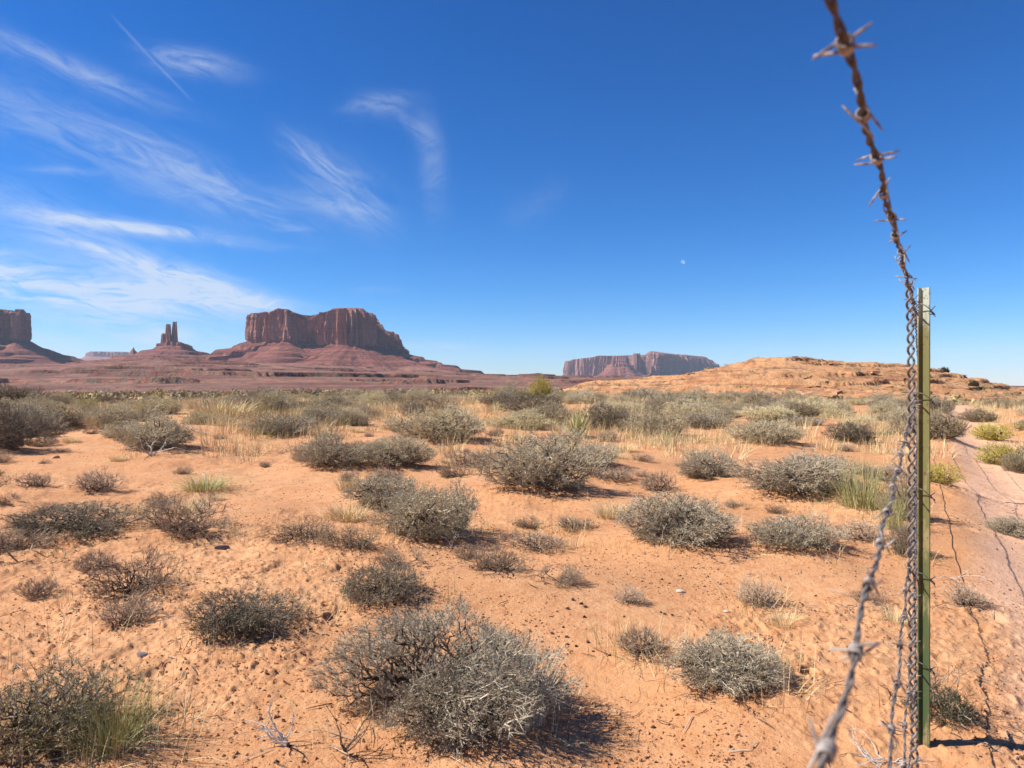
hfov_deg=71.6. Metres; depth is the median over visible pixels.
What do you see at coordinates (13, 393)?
desert shrub
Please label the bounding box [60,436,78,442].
grass sprig
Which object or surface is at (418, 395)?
desert shrub
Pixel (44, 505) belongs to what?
grass sprig
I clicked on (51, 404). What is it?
desert shrub
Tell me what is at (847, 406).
desert shrub
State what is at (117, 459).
grass sprig
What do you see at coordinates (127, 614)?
desert shrub
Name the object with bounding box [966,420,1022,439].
flowering shrub
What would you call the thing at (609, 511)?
grass sprig
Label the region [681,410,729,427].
desert shrub
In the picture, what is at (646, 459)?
grass sprig
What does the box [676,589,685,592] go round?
stone
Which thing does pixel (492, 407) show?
dry grass
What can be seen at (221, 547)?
stone
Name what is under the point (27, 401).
desert shrub
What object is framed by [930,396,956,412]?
desert shrub
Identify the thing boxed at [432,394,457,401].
desert shrub
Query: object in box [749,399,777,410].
desert shrub
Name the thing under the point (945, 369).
evergreen bush
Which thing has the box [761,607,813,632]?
grass sprig
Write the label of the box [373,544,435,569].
desert shrub
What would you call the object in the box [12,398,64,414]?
desert shrub
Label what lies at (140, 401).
desert shrub
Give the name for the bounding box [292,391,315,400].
desert shrub
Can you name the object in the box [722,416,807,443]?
desert shrub
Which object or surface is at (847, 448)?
grass sprig
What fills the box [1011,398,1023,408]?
desert shrub
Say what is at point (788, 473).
desert shrub
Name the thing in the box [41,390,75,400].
desert shrub
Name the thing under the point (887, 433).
grass sprig
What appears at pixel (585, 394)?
desert shrub
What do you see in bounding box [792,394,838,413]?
desert shrub
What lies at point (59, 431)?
grass sprig
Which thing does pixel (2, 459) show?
grass sprig
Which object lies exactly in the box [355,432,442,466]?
desert shrub
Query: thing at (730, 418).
desert shrub
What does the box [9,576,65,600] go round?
desert shrub
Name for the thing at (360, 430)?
grass sprig
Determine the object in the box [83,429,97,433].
grass sprig
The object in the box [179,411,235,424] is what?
desert shrub
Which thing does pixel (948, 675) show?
desert shrub
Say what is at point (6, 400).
desert shrub
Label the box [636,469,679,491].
desert shrub
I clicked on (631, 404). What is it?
desert shrub
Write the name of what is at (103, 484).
desert shrub
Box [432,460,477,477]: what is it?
desert shrub
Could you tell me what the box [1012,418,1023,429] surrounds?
desert shrub
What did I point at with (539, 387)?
flowering shrub
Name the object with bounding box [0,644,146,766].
desert shrub
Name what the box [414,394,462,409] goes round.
desert shrub
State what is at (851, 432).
desert shrub
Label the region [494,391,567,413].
desert shrub
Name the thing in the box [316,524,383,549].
desert shrub
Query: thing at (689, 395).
desert shrub
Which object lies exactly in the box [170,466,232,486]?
dead branch
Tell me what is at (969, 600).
desert shrub
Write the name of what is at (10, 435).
desert shrub
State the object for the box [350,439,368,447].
grass sprig
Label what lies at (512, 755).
soil crumbs
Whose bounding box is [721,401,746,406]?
desert shrub
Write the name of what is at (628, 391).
desert shrub
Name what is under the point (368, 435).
grass sprig
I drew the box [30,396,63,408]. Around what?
desert shrub
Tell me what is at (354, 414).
desert shrub
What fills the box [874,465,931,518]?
desert shrub
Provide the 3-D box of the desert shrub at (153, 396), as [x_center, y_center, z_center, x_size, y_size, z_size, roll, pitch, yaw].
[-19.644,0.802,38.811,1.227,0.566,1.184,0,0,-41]
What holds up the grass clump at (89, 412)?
on the ground at (1002, 565)
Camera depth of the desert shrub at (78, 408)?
17.88 m
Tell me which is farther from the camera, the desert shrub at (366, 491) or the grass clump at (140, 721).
the desert shrub at (366, 491)
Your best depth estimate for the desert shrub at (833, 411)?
18.09 m
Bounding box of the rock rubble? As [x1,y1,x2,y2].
[579,356,1023,401]
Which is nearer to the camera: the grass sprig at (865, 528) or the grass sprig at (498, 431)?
the grass sprig at (865, 528)
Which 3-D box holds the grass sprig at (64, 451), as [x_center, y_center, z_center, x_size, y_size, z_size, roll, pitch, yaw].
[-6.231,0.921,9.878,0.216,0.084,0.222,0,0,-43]
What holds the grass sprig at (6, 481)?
on the ground at (1002, 565)
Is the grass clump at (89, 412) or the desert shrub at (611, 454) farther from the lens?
the grass clump at (89, 412)
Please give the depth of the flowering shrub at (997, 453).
8.73 m
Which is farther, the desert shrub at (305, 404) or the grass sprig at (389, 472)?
the desert shrub at (305, 404)
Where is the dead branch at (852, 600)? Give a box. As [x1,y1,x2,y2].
[827,589,887,612]
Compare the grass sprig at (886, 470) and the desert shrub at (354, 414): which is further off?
the desert shrub at (354, 414)
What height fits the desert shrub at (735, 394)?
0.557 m
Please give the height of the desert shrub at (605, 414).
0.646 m
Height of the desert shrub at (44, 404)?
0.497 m
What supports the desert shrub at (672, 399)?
on the ground at (1002, 565)
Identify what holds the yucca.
on the ground at (1002, 565)
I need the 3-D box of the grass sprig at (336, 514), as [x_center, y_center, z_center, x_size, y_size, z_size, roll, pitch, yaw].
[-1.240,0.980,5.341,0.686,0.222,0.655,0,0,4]
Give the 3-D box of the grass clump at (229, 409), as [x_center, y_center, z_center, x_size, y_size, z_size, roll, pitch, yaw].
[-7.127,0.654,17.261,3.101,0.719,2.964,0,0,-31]
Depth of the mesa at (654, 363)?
8872.36 m
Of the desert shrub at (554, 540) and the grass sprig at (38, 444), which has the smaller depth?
the desert shrub at (554, 540)
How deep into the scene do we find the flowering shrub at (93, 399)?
29.73 m
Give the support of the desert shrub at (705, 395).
on the ground at (1002, 565)
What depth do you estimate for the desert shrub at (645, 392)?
26.01 m
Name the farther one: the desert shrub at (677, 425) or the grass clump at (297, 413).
the grass clump at (297, 413)
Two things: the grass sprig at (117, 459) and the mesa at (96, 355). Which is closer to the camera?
the grass sprig at (117, 459)
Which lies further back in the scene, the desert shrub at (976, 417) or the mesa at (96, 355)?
the mesa at (96, 355)
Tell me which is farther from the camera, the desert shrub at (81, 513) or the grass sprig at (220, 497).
the grass sprig at (220, 497)
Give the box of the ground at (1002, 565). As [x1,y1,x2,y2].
[0,357,1023,767]
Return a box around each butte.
[0,309,83,364]
[80,321,208,361]
[129,347,136,354]
[187,308,483,373]
[597,363,647,376]
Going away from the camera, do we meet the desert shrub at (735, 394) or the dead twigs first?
the dead twigs
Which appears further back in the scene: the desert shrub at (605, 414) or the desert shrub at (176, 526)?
the desert shrub at (605, 414)
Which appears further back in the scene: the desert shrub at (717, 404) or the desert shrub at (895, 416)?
the desert shrub at (717, 404)
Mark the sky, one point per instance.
(508, 187)
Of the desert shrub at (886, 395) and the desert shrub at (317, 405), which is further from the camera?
the desert shrub at (886, 395)
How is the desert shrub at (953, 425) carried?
on the ground at (1002, 565)
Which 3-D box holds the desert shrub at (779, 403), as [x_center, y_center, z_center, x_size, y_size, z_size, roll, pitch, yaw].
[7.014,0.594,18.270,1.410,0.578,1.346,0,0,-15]
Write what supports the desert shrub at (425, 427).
on the ground at (1002, 565)
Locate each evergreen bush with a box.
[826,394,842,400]
[937,366,949,371]
[967,380,979,386]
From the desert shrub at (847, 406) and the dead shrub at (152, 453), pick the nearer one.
the dead shrub at (152, 453)
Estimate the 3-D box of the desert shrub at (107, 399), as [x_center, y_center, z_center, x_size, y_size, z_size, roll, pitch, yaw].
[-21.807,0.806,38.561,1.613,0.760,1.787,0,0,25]
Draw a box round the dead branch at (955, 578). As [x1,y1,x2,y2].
[935,570,985,580]
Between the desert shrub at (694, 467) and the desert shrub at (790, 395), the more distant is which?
the desert shrub at (790, 395)
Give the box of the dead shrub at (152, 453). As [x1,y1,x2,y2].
[124,424,179,455]
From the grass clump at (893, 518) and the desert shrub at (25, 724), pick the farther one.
the grass clump at (893, 518)
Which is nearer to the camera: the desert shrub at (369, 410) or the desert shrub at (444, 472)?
the desert shrub at (444, 472)
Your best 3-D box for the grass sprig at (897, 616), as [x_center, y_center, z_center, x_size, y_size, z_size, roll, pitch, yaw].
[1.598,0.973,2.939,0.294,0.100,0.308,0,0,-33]
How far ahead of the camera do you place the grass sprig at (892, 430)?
12.83 m
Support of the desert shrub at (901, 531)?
on the ground at (1002, 565)
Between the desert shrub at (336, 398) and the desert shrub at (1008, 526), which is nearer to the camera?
the desert shrub at (1008, 526)
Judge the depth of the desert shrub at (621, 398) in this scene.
23.74 m
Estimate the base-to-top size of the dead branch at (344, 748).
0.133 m
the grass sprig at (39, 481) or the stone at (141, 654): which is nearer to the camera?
the stone at (141, 654)
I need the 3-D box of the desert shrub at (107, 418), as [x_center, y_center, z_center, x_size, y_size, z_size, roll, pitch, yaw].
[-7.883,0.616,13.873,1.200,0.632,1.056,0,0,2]
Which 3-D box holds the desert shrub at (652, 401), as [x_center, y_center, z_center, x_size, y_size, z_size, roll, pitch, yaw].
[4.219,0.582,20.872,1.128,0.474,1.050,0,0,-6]
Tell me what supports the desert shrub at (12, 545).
on the ground at (1002, 565)
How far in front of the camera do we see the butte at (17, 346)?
4008.66 m
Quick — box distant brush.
[1,356,1023,404]
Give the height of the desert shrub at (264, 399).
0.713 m
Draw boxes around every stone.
[137,652,147,657]
[214,545,229,549]
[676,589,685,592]
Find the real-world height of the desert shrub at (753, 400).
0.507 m
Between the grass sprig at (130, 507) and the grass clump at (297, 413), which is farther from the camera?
the grass clump at (297, 413)
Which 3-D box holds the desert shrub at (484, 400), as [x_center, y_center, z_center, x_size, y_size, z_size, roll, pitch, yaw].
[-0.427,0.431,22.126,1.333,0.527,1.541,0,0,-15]
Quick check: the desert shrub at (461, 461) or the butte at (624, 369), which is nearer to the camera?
the desert shrub at (461, 461)
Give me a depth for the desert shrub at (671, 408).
16.99 m
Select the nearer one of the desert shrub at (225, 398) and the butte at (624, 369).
the desert shrub at (225, 398)
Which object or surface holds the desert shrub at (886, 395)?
on the ground at (1002, 565)
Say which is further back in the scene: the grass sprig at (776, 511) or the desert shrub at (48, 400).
the desert shrub at (48, 400)
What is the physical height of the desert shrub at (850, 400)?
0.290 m
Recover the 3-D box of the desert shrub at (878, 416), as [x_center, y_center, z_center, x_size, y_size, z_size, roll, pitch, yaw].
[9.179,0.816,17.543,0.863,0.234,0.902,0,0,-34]
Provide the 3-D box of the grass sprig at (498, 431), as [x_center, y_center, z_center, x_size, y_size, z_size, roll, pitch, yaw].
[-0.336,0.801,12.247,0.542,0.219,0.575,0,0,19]
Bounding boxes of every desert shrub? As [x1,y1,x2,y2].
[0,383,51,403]
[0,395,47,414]
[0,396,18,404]
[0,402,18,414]
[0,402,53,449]
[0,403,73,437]
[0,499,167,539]
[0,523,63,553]
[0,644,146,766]
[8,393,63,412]
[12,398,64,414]
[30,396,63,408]
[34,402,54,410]
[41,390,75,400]
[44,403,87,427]
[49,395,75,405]
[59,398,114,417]
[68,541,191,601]
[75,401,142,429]
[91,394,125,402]
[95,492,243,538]
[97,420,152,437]
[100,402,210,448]
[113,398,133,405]
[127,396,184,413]
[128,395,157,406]
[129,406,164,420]
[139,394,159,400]
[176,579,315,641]
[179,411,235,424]
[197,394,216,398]
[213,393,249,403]
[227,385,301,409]
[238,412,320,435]
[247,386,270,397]
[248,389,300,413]
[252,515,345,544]
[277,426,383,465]
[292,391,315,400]
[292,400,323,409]
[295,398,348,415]
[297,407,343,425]
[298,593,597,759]
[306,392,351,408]
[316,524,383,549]
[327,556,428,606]
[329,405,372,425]
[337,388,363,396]
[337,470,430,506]
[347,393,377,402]
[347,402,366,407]
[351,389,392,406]
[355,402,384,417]
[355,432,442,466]
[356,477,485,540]
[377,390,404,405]
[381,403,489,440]
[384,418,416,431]
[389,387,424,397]
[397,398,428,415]
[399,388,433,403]
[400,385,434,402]
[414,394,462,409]
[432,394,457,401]
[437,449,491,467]
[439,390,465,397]
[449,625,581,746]
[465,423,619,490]
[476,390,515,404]
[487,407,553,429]
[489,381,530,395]
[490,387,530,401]
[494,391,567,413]
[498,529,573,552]
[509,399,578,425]
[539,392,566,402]
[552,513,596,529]
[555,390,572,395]
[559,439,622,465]
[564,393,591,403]
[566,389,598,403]
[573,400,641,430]
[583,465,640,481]
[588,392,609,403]
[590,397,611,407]
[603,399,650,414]
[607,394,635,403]
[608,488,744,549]
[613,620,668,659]
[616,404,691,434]
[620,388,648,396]
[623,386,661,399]
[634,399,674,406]
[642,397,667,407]
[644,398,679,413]
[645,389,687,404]
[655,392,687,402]
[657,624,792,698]
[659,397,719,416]
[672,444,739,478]
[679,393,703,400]
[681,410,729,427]
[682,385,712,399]
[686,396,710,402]
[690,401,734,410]
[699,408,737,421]
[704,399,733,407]
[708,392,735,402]
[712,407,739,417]
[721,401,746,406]
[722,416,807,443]
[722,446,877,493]
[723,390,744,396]
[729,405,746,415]
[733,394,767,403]
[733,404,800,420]
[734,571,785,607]
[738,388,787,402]
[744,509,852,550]
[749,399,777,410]
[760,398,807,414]
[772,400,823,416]
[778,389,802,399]
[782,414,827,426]
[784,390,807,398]
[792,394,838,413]
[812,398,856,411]
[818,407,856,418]
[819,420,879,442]
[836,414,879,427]
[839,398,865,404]
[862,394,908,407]
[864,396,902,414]
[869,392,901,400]
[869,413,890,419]
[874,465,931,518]
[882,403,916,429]
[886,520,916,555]
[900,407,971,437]
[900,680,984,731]
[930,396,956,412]
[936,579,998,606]
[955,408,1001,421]
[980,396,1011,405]
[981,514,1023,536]
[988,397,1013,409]
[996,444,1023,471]
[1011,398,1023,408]
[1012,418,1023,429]
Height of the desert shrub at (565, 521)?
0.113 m
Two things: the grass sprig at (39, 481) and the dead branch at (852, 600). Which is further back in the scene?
the grass sprig at (39, 481)
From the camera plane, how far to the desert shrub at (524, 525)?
5.00 m
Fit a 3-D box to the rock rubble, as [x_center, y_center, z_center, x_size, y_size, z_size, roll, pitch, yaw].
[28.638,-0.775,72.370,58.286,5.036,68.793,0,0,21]
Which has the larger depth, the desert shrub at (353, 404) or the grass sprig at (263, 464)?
the desert shrub at (353, 404)
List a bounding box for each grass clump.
[19,653,196,767]
[66,403,141,424]
[160,471,259,493]
[169,398,270,417]
[272,404,326,421]
[809,448,912,514]
[869,479,915,530]
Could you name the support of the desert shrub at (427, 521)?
on the ground at (1002, 565)
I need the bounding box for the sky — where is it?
[0,0,1023,385]
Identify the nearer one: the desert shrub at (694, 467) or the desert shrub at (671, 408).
the desert shrub at (694, 467)
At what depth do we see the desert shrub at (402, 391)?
29.04 m
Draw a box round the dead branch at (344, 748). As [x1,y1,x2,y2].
[325,690,386,763]
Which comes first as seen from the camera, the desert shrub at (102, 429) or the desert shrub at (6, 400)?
the desert shrub at (102, 429)
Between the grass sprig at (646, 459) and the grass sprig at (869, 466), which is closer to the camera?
the grass sprig at (869, 466)
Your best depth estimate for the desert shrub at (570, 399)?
24.23 m
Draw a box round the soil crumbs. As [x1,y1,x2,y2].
[0,425,1023,767]
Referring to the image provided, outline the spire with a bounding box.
[633,353,640,371]
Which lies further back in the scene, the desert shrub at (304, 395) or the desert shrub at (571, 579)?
the desert shrub at (304, 395)
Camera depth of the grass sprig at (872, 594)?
3.23 m
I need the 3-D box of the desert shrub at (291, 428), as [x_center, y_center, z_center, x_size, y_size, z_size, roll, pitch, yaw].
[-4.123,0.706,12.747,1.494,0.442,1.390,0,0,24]
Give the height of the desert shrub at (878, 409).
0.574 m
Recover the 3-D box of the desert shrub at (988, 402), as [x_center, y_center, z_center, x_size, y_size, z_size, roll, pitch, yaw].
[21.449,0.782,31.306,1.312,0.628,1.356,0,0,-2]
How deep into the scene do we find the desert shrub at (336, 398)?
20.75 m
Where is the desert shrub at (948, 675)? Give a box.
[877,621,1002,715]
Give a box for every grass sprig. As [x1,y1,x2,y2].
[0,450,18,462]
[0,474,14,486]
[0,490,21,504]
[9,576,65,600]
[14,470,56,487]
[24,499,63,510]
[25,436,59,446]
[39,435,62,444]
[39,459,52,463]
[40,429,67,437]
[56,447,71,452]
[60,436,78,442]
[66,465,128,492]
[69,548,118,573]
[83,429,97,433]
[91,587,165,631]
[108,454,128,461]
[118,501,157,515]
[138,494,214,515]
[140,489,187,506]
[171,464,198,473]
[207,493,229,501]
[213,432,229,438]
[258,461,272,467]
[312,498,371,522]
[327,472,363,490]
[336,469,360,481]
[346,426,367,432]
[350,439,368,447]
[364,431,373,436]
[369,464,408,481]
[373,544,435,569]
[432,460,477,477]
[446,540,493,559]
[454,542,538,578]
[473,452,497,461]
[479,425,504,435]
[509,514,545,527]
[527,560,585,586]
[562,434,586,443]
[585,500,629,519]
[596,428,620,441]
[609,441,642,452]
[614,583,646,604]
[631,453,653,461]
[634,469,649,476]
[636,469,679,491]
[722,498,755,508]
[761,503,791,513]
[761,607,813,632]
[833,517,889,541]
[838,442,857,451]
[839,461,876,475]
[844,588,897,604]
[857,465,907,480]
[872,461,913,477]
[873,603,937,627]
[876,428,895,434]
[884,425,901,434]
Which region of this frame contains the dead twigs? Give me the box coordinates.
[0,434,1023,767]
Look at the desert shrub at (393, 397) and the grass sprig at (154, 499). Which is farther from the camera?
the desert shrub at (393, 397)
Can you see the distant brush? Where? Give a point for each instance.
(135, 394)
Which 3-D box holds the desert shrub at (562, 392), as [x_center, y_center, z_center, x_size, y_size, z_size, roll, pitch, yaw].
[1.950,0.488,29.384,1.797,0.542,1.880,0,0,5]
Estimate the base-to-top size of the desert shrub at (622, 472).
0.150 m
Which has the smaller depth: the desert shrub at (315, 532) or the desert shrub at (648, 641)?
the desert shrub at (648, 641)
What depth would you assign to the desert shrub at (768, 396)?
25.11 m
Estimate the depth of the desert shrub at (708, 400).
22.88 m
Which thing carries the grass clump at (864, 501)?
on the ground at (1002, 565)
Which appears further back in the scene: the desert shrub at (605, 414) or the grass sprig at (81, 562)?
the desert shrub at (605, 414)
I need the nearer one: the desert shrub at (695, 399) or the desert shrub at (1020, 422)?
the desert shrub at (1020, 422)
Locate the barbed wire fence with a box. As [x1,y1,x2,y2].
[808,0,935,767]
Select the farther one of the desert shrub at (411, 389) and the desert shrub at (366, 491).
the desert shrub at (411, 389)
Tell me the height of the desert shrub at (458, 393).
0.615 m
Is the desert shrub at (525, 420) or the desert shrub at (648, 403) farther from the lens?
the desert shrub at (648, 403)
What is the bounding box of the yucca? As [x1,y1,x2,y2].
[552,405,604,436]
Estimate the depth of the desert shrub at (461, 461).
8.22 m
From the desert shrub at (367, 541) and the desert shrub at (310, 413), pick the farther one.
the desert shrub at (310, 413)
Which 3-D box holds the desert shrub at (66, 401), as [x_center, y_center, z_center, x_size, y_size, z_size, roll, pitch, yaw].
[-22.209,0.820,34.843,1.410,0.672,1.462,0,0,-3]
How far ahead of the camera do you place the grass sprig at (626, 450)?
10.13 m
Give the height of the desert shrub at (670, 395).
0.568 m
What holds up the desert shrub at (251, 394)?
on the ground at (1002, 565)
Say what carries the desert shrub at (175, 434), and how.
on the ground at (1002, 565)
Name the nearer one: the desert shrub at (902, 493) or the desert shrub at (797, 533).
the desert shrub at (797, 533)
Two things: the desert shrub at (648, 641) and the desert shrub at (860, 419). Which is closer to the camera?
the desert shrub at (648, 641)
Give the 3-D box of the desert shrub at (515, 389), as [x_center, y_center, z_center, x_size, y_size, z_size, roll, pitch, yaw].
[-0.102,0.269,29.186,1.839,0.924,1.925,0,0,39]
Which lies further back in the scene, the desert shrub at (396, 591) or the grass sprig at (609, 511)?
the grass sprig at (609, 511)
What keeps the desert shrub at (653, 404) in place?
on the ground at (1002, 565)
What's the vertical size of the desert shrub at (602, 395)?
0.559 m
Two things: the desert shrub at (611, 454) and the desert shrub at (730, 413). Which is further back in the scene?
the desert shrub at (730, 413)
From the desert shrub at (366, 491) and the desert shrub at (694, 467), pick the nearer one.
the desert shrub at (366, 491)
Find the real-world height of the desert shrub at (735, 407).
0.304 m
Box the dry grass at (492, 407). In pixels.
[0,391,1023,767]
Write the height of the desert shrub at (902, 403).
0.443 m
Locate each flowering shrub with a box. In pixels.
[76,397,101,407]
[525,374,552,399]
[906,459,969,484]
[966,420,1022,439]
[972,439,1023,464]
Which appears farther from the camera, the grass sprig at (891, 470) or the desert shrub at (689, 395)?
the desert shrub at (689, 395)
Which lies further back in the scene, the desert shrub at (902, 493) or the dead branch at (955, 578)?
the desert shrub at (902, 493)
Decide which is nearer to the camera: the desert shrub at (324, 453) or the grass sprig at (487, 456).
the desert shrub at (324, 453)
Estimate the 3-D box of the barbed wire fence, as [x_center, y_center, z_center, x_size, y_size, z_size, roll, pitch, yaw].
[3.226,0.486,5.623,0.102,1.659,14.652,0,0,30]
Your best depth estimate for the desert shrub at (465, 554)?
4.13 m
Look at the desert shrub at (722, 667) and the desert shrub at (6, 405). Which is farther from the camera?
the desert shrub at (6, 405)
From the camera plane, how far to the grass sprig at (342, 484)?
6.61 m
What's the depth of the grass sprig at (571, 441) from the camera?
11.67 m
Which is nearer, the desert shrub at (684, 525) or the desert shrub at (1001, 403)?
the desert shrub at (684, 525)
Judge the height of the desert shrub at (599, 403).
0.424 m
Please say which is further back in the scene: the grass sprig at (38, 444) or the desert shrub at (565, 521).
the grass sprig at (38, 444)
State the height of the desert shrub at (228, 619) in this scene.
0.174 m
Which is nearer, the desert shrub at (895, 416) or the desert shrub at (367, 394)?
the desert shrub at (895, 416)
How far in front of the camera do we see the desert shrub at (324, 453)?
7.93 m
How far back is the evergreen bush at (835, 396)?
46.45 m
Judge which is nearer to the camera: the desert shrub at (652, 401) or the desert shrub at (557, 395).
the desert shrub at (652, 401)
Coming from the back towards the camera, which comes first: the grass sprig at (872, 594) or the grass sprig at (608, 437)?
the grass sprig at (608, 437)
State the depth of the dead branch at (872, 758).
1.83 m
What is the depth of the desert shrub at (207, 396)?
41.18 m
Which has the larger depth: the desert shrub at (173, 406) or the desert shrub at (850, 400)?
the desert shrub at (850, 400)
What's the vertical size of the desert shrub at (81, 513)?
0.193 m
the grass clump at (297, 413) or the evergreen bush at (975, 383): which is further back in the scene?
the evergreen bush at (975, 383)
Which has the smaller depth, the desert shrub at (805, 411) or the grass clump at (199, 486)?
the grass clump at (199, 486)
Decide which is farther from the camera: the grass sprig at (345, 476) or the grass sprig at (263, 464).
the grass sprig at (263, 464)
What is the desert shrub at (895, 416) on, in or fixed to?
on the ground at (1002, 565)
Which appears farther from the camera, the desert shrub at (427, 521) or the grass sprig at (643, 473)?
the grass sprig at (643, 473)
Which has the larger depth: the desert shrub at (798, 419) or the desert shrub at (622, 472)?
the desert shrub at (798, 419)
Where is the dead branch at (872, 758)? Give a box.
[844,722,936,767]
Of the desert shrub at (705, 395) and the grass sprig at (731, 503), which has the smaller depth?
the grass sprig at (731, 503)
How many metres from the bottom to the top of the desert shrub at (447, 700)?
0.312 m
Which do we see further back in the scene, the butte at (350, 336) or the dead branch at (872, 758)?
the butte at (350, 336)
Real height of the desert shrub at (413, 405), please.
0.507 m
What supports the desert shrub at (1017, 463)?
on the ground at (1002, 565)
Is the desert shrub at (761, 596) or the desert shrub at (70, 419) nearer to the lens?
the desert shrub at (761, 596)
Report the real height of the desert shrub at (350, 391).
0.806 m
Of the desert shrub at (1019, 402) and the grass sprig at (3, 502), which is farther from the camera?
the desert shrub at (1019, 402)
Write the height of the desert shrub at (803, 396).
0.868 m
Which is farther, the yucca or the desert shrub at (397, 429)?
the desert shrub at (397, 429)
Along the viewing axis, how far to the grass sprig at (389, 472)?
6.95 m
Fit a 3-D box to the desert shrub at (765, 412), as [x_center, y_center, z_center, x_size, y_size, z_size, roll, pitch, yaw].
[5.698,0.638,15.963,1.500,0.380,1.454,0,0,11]
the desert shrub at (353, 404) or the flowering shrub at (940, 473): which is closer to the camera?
the flowering shrub at (940, 473)
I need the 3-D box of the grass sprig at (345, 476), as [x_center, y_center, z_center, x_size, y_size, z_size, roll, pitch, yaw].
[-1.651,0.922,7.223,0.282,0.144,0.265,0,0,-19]
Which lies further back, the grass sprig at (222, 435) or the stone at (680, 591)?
the grass sprig at (222, 435)
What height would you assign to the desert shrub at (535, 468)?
0.592 m
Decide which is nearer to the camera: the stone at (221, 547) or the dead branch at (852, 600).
the dead branch at (852, 600)
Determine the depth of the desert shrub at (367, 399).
23.14 m
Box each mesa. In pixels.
[79,351,129,360]
[563,351,719,375]
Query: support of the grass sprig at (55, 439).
on the ground at (1002, 565)
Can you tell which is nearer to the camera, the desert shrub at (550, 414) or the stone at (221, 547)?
the stone at (221, 547)
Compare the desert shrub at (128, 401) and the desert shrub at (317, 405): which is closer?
the desert shrub at (317, 405)
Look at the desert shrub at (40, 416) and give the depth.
13.40 m
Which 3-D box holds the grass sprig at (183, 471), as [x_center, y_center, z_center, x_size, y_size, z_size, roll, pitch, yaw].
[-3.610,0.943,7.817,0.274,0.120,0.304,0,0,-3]
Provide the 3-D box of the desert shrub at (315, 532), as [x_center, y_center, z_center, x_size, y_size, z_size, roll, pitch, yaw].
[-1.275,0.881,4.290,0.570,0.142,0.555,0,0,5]
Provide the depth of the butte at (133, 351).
5192.60 m
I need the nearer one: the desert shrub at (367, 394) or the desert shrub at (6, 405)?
the desert shrub at (6, 405)
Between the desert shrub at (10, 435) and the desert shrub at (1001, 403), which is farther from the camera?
the desert shrub at (1001, 403)
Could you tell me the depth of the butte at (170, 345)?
4237.63 m
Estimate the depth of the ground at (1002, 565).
3.33 m
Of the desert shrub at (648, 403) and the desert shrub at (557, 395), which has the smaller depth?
the desert shrub at (648, 403)
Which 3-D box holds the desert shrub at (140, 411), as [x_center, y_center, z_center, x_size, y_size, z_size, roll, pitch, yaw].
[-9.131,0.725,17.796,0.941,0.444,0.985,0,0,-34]
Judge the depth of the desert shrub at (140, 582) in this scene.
3.17 m
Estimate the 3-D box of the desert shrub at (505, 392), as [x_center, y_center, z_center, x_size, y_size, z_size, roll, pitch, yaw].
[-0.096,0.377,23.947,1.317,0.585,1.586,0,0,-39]
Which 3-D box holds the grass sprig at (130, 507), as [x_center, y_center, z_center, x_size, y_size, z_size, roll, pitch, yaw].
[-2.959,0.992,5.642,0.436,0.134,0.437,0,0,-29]
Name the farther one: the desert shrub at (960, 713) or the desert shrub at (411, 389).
the desert shrub at (411, 389)
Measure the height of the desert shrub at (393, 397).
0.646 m
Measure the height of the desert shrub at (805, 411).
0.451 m
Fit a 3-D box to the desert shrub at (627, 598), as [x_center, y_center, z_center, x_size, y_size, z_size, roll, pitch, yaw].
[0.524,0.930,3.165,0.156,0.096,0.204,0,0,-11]
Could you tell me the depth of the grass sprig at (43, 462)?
8.68 m
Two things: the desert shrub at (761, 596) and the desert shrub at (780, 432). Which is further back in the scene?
the desert shrub at (780, 432)
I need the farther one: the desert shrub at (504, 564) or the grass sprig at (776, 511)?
the grass sprig at (776, 511)
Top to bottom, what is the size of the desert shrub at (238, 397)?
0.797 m

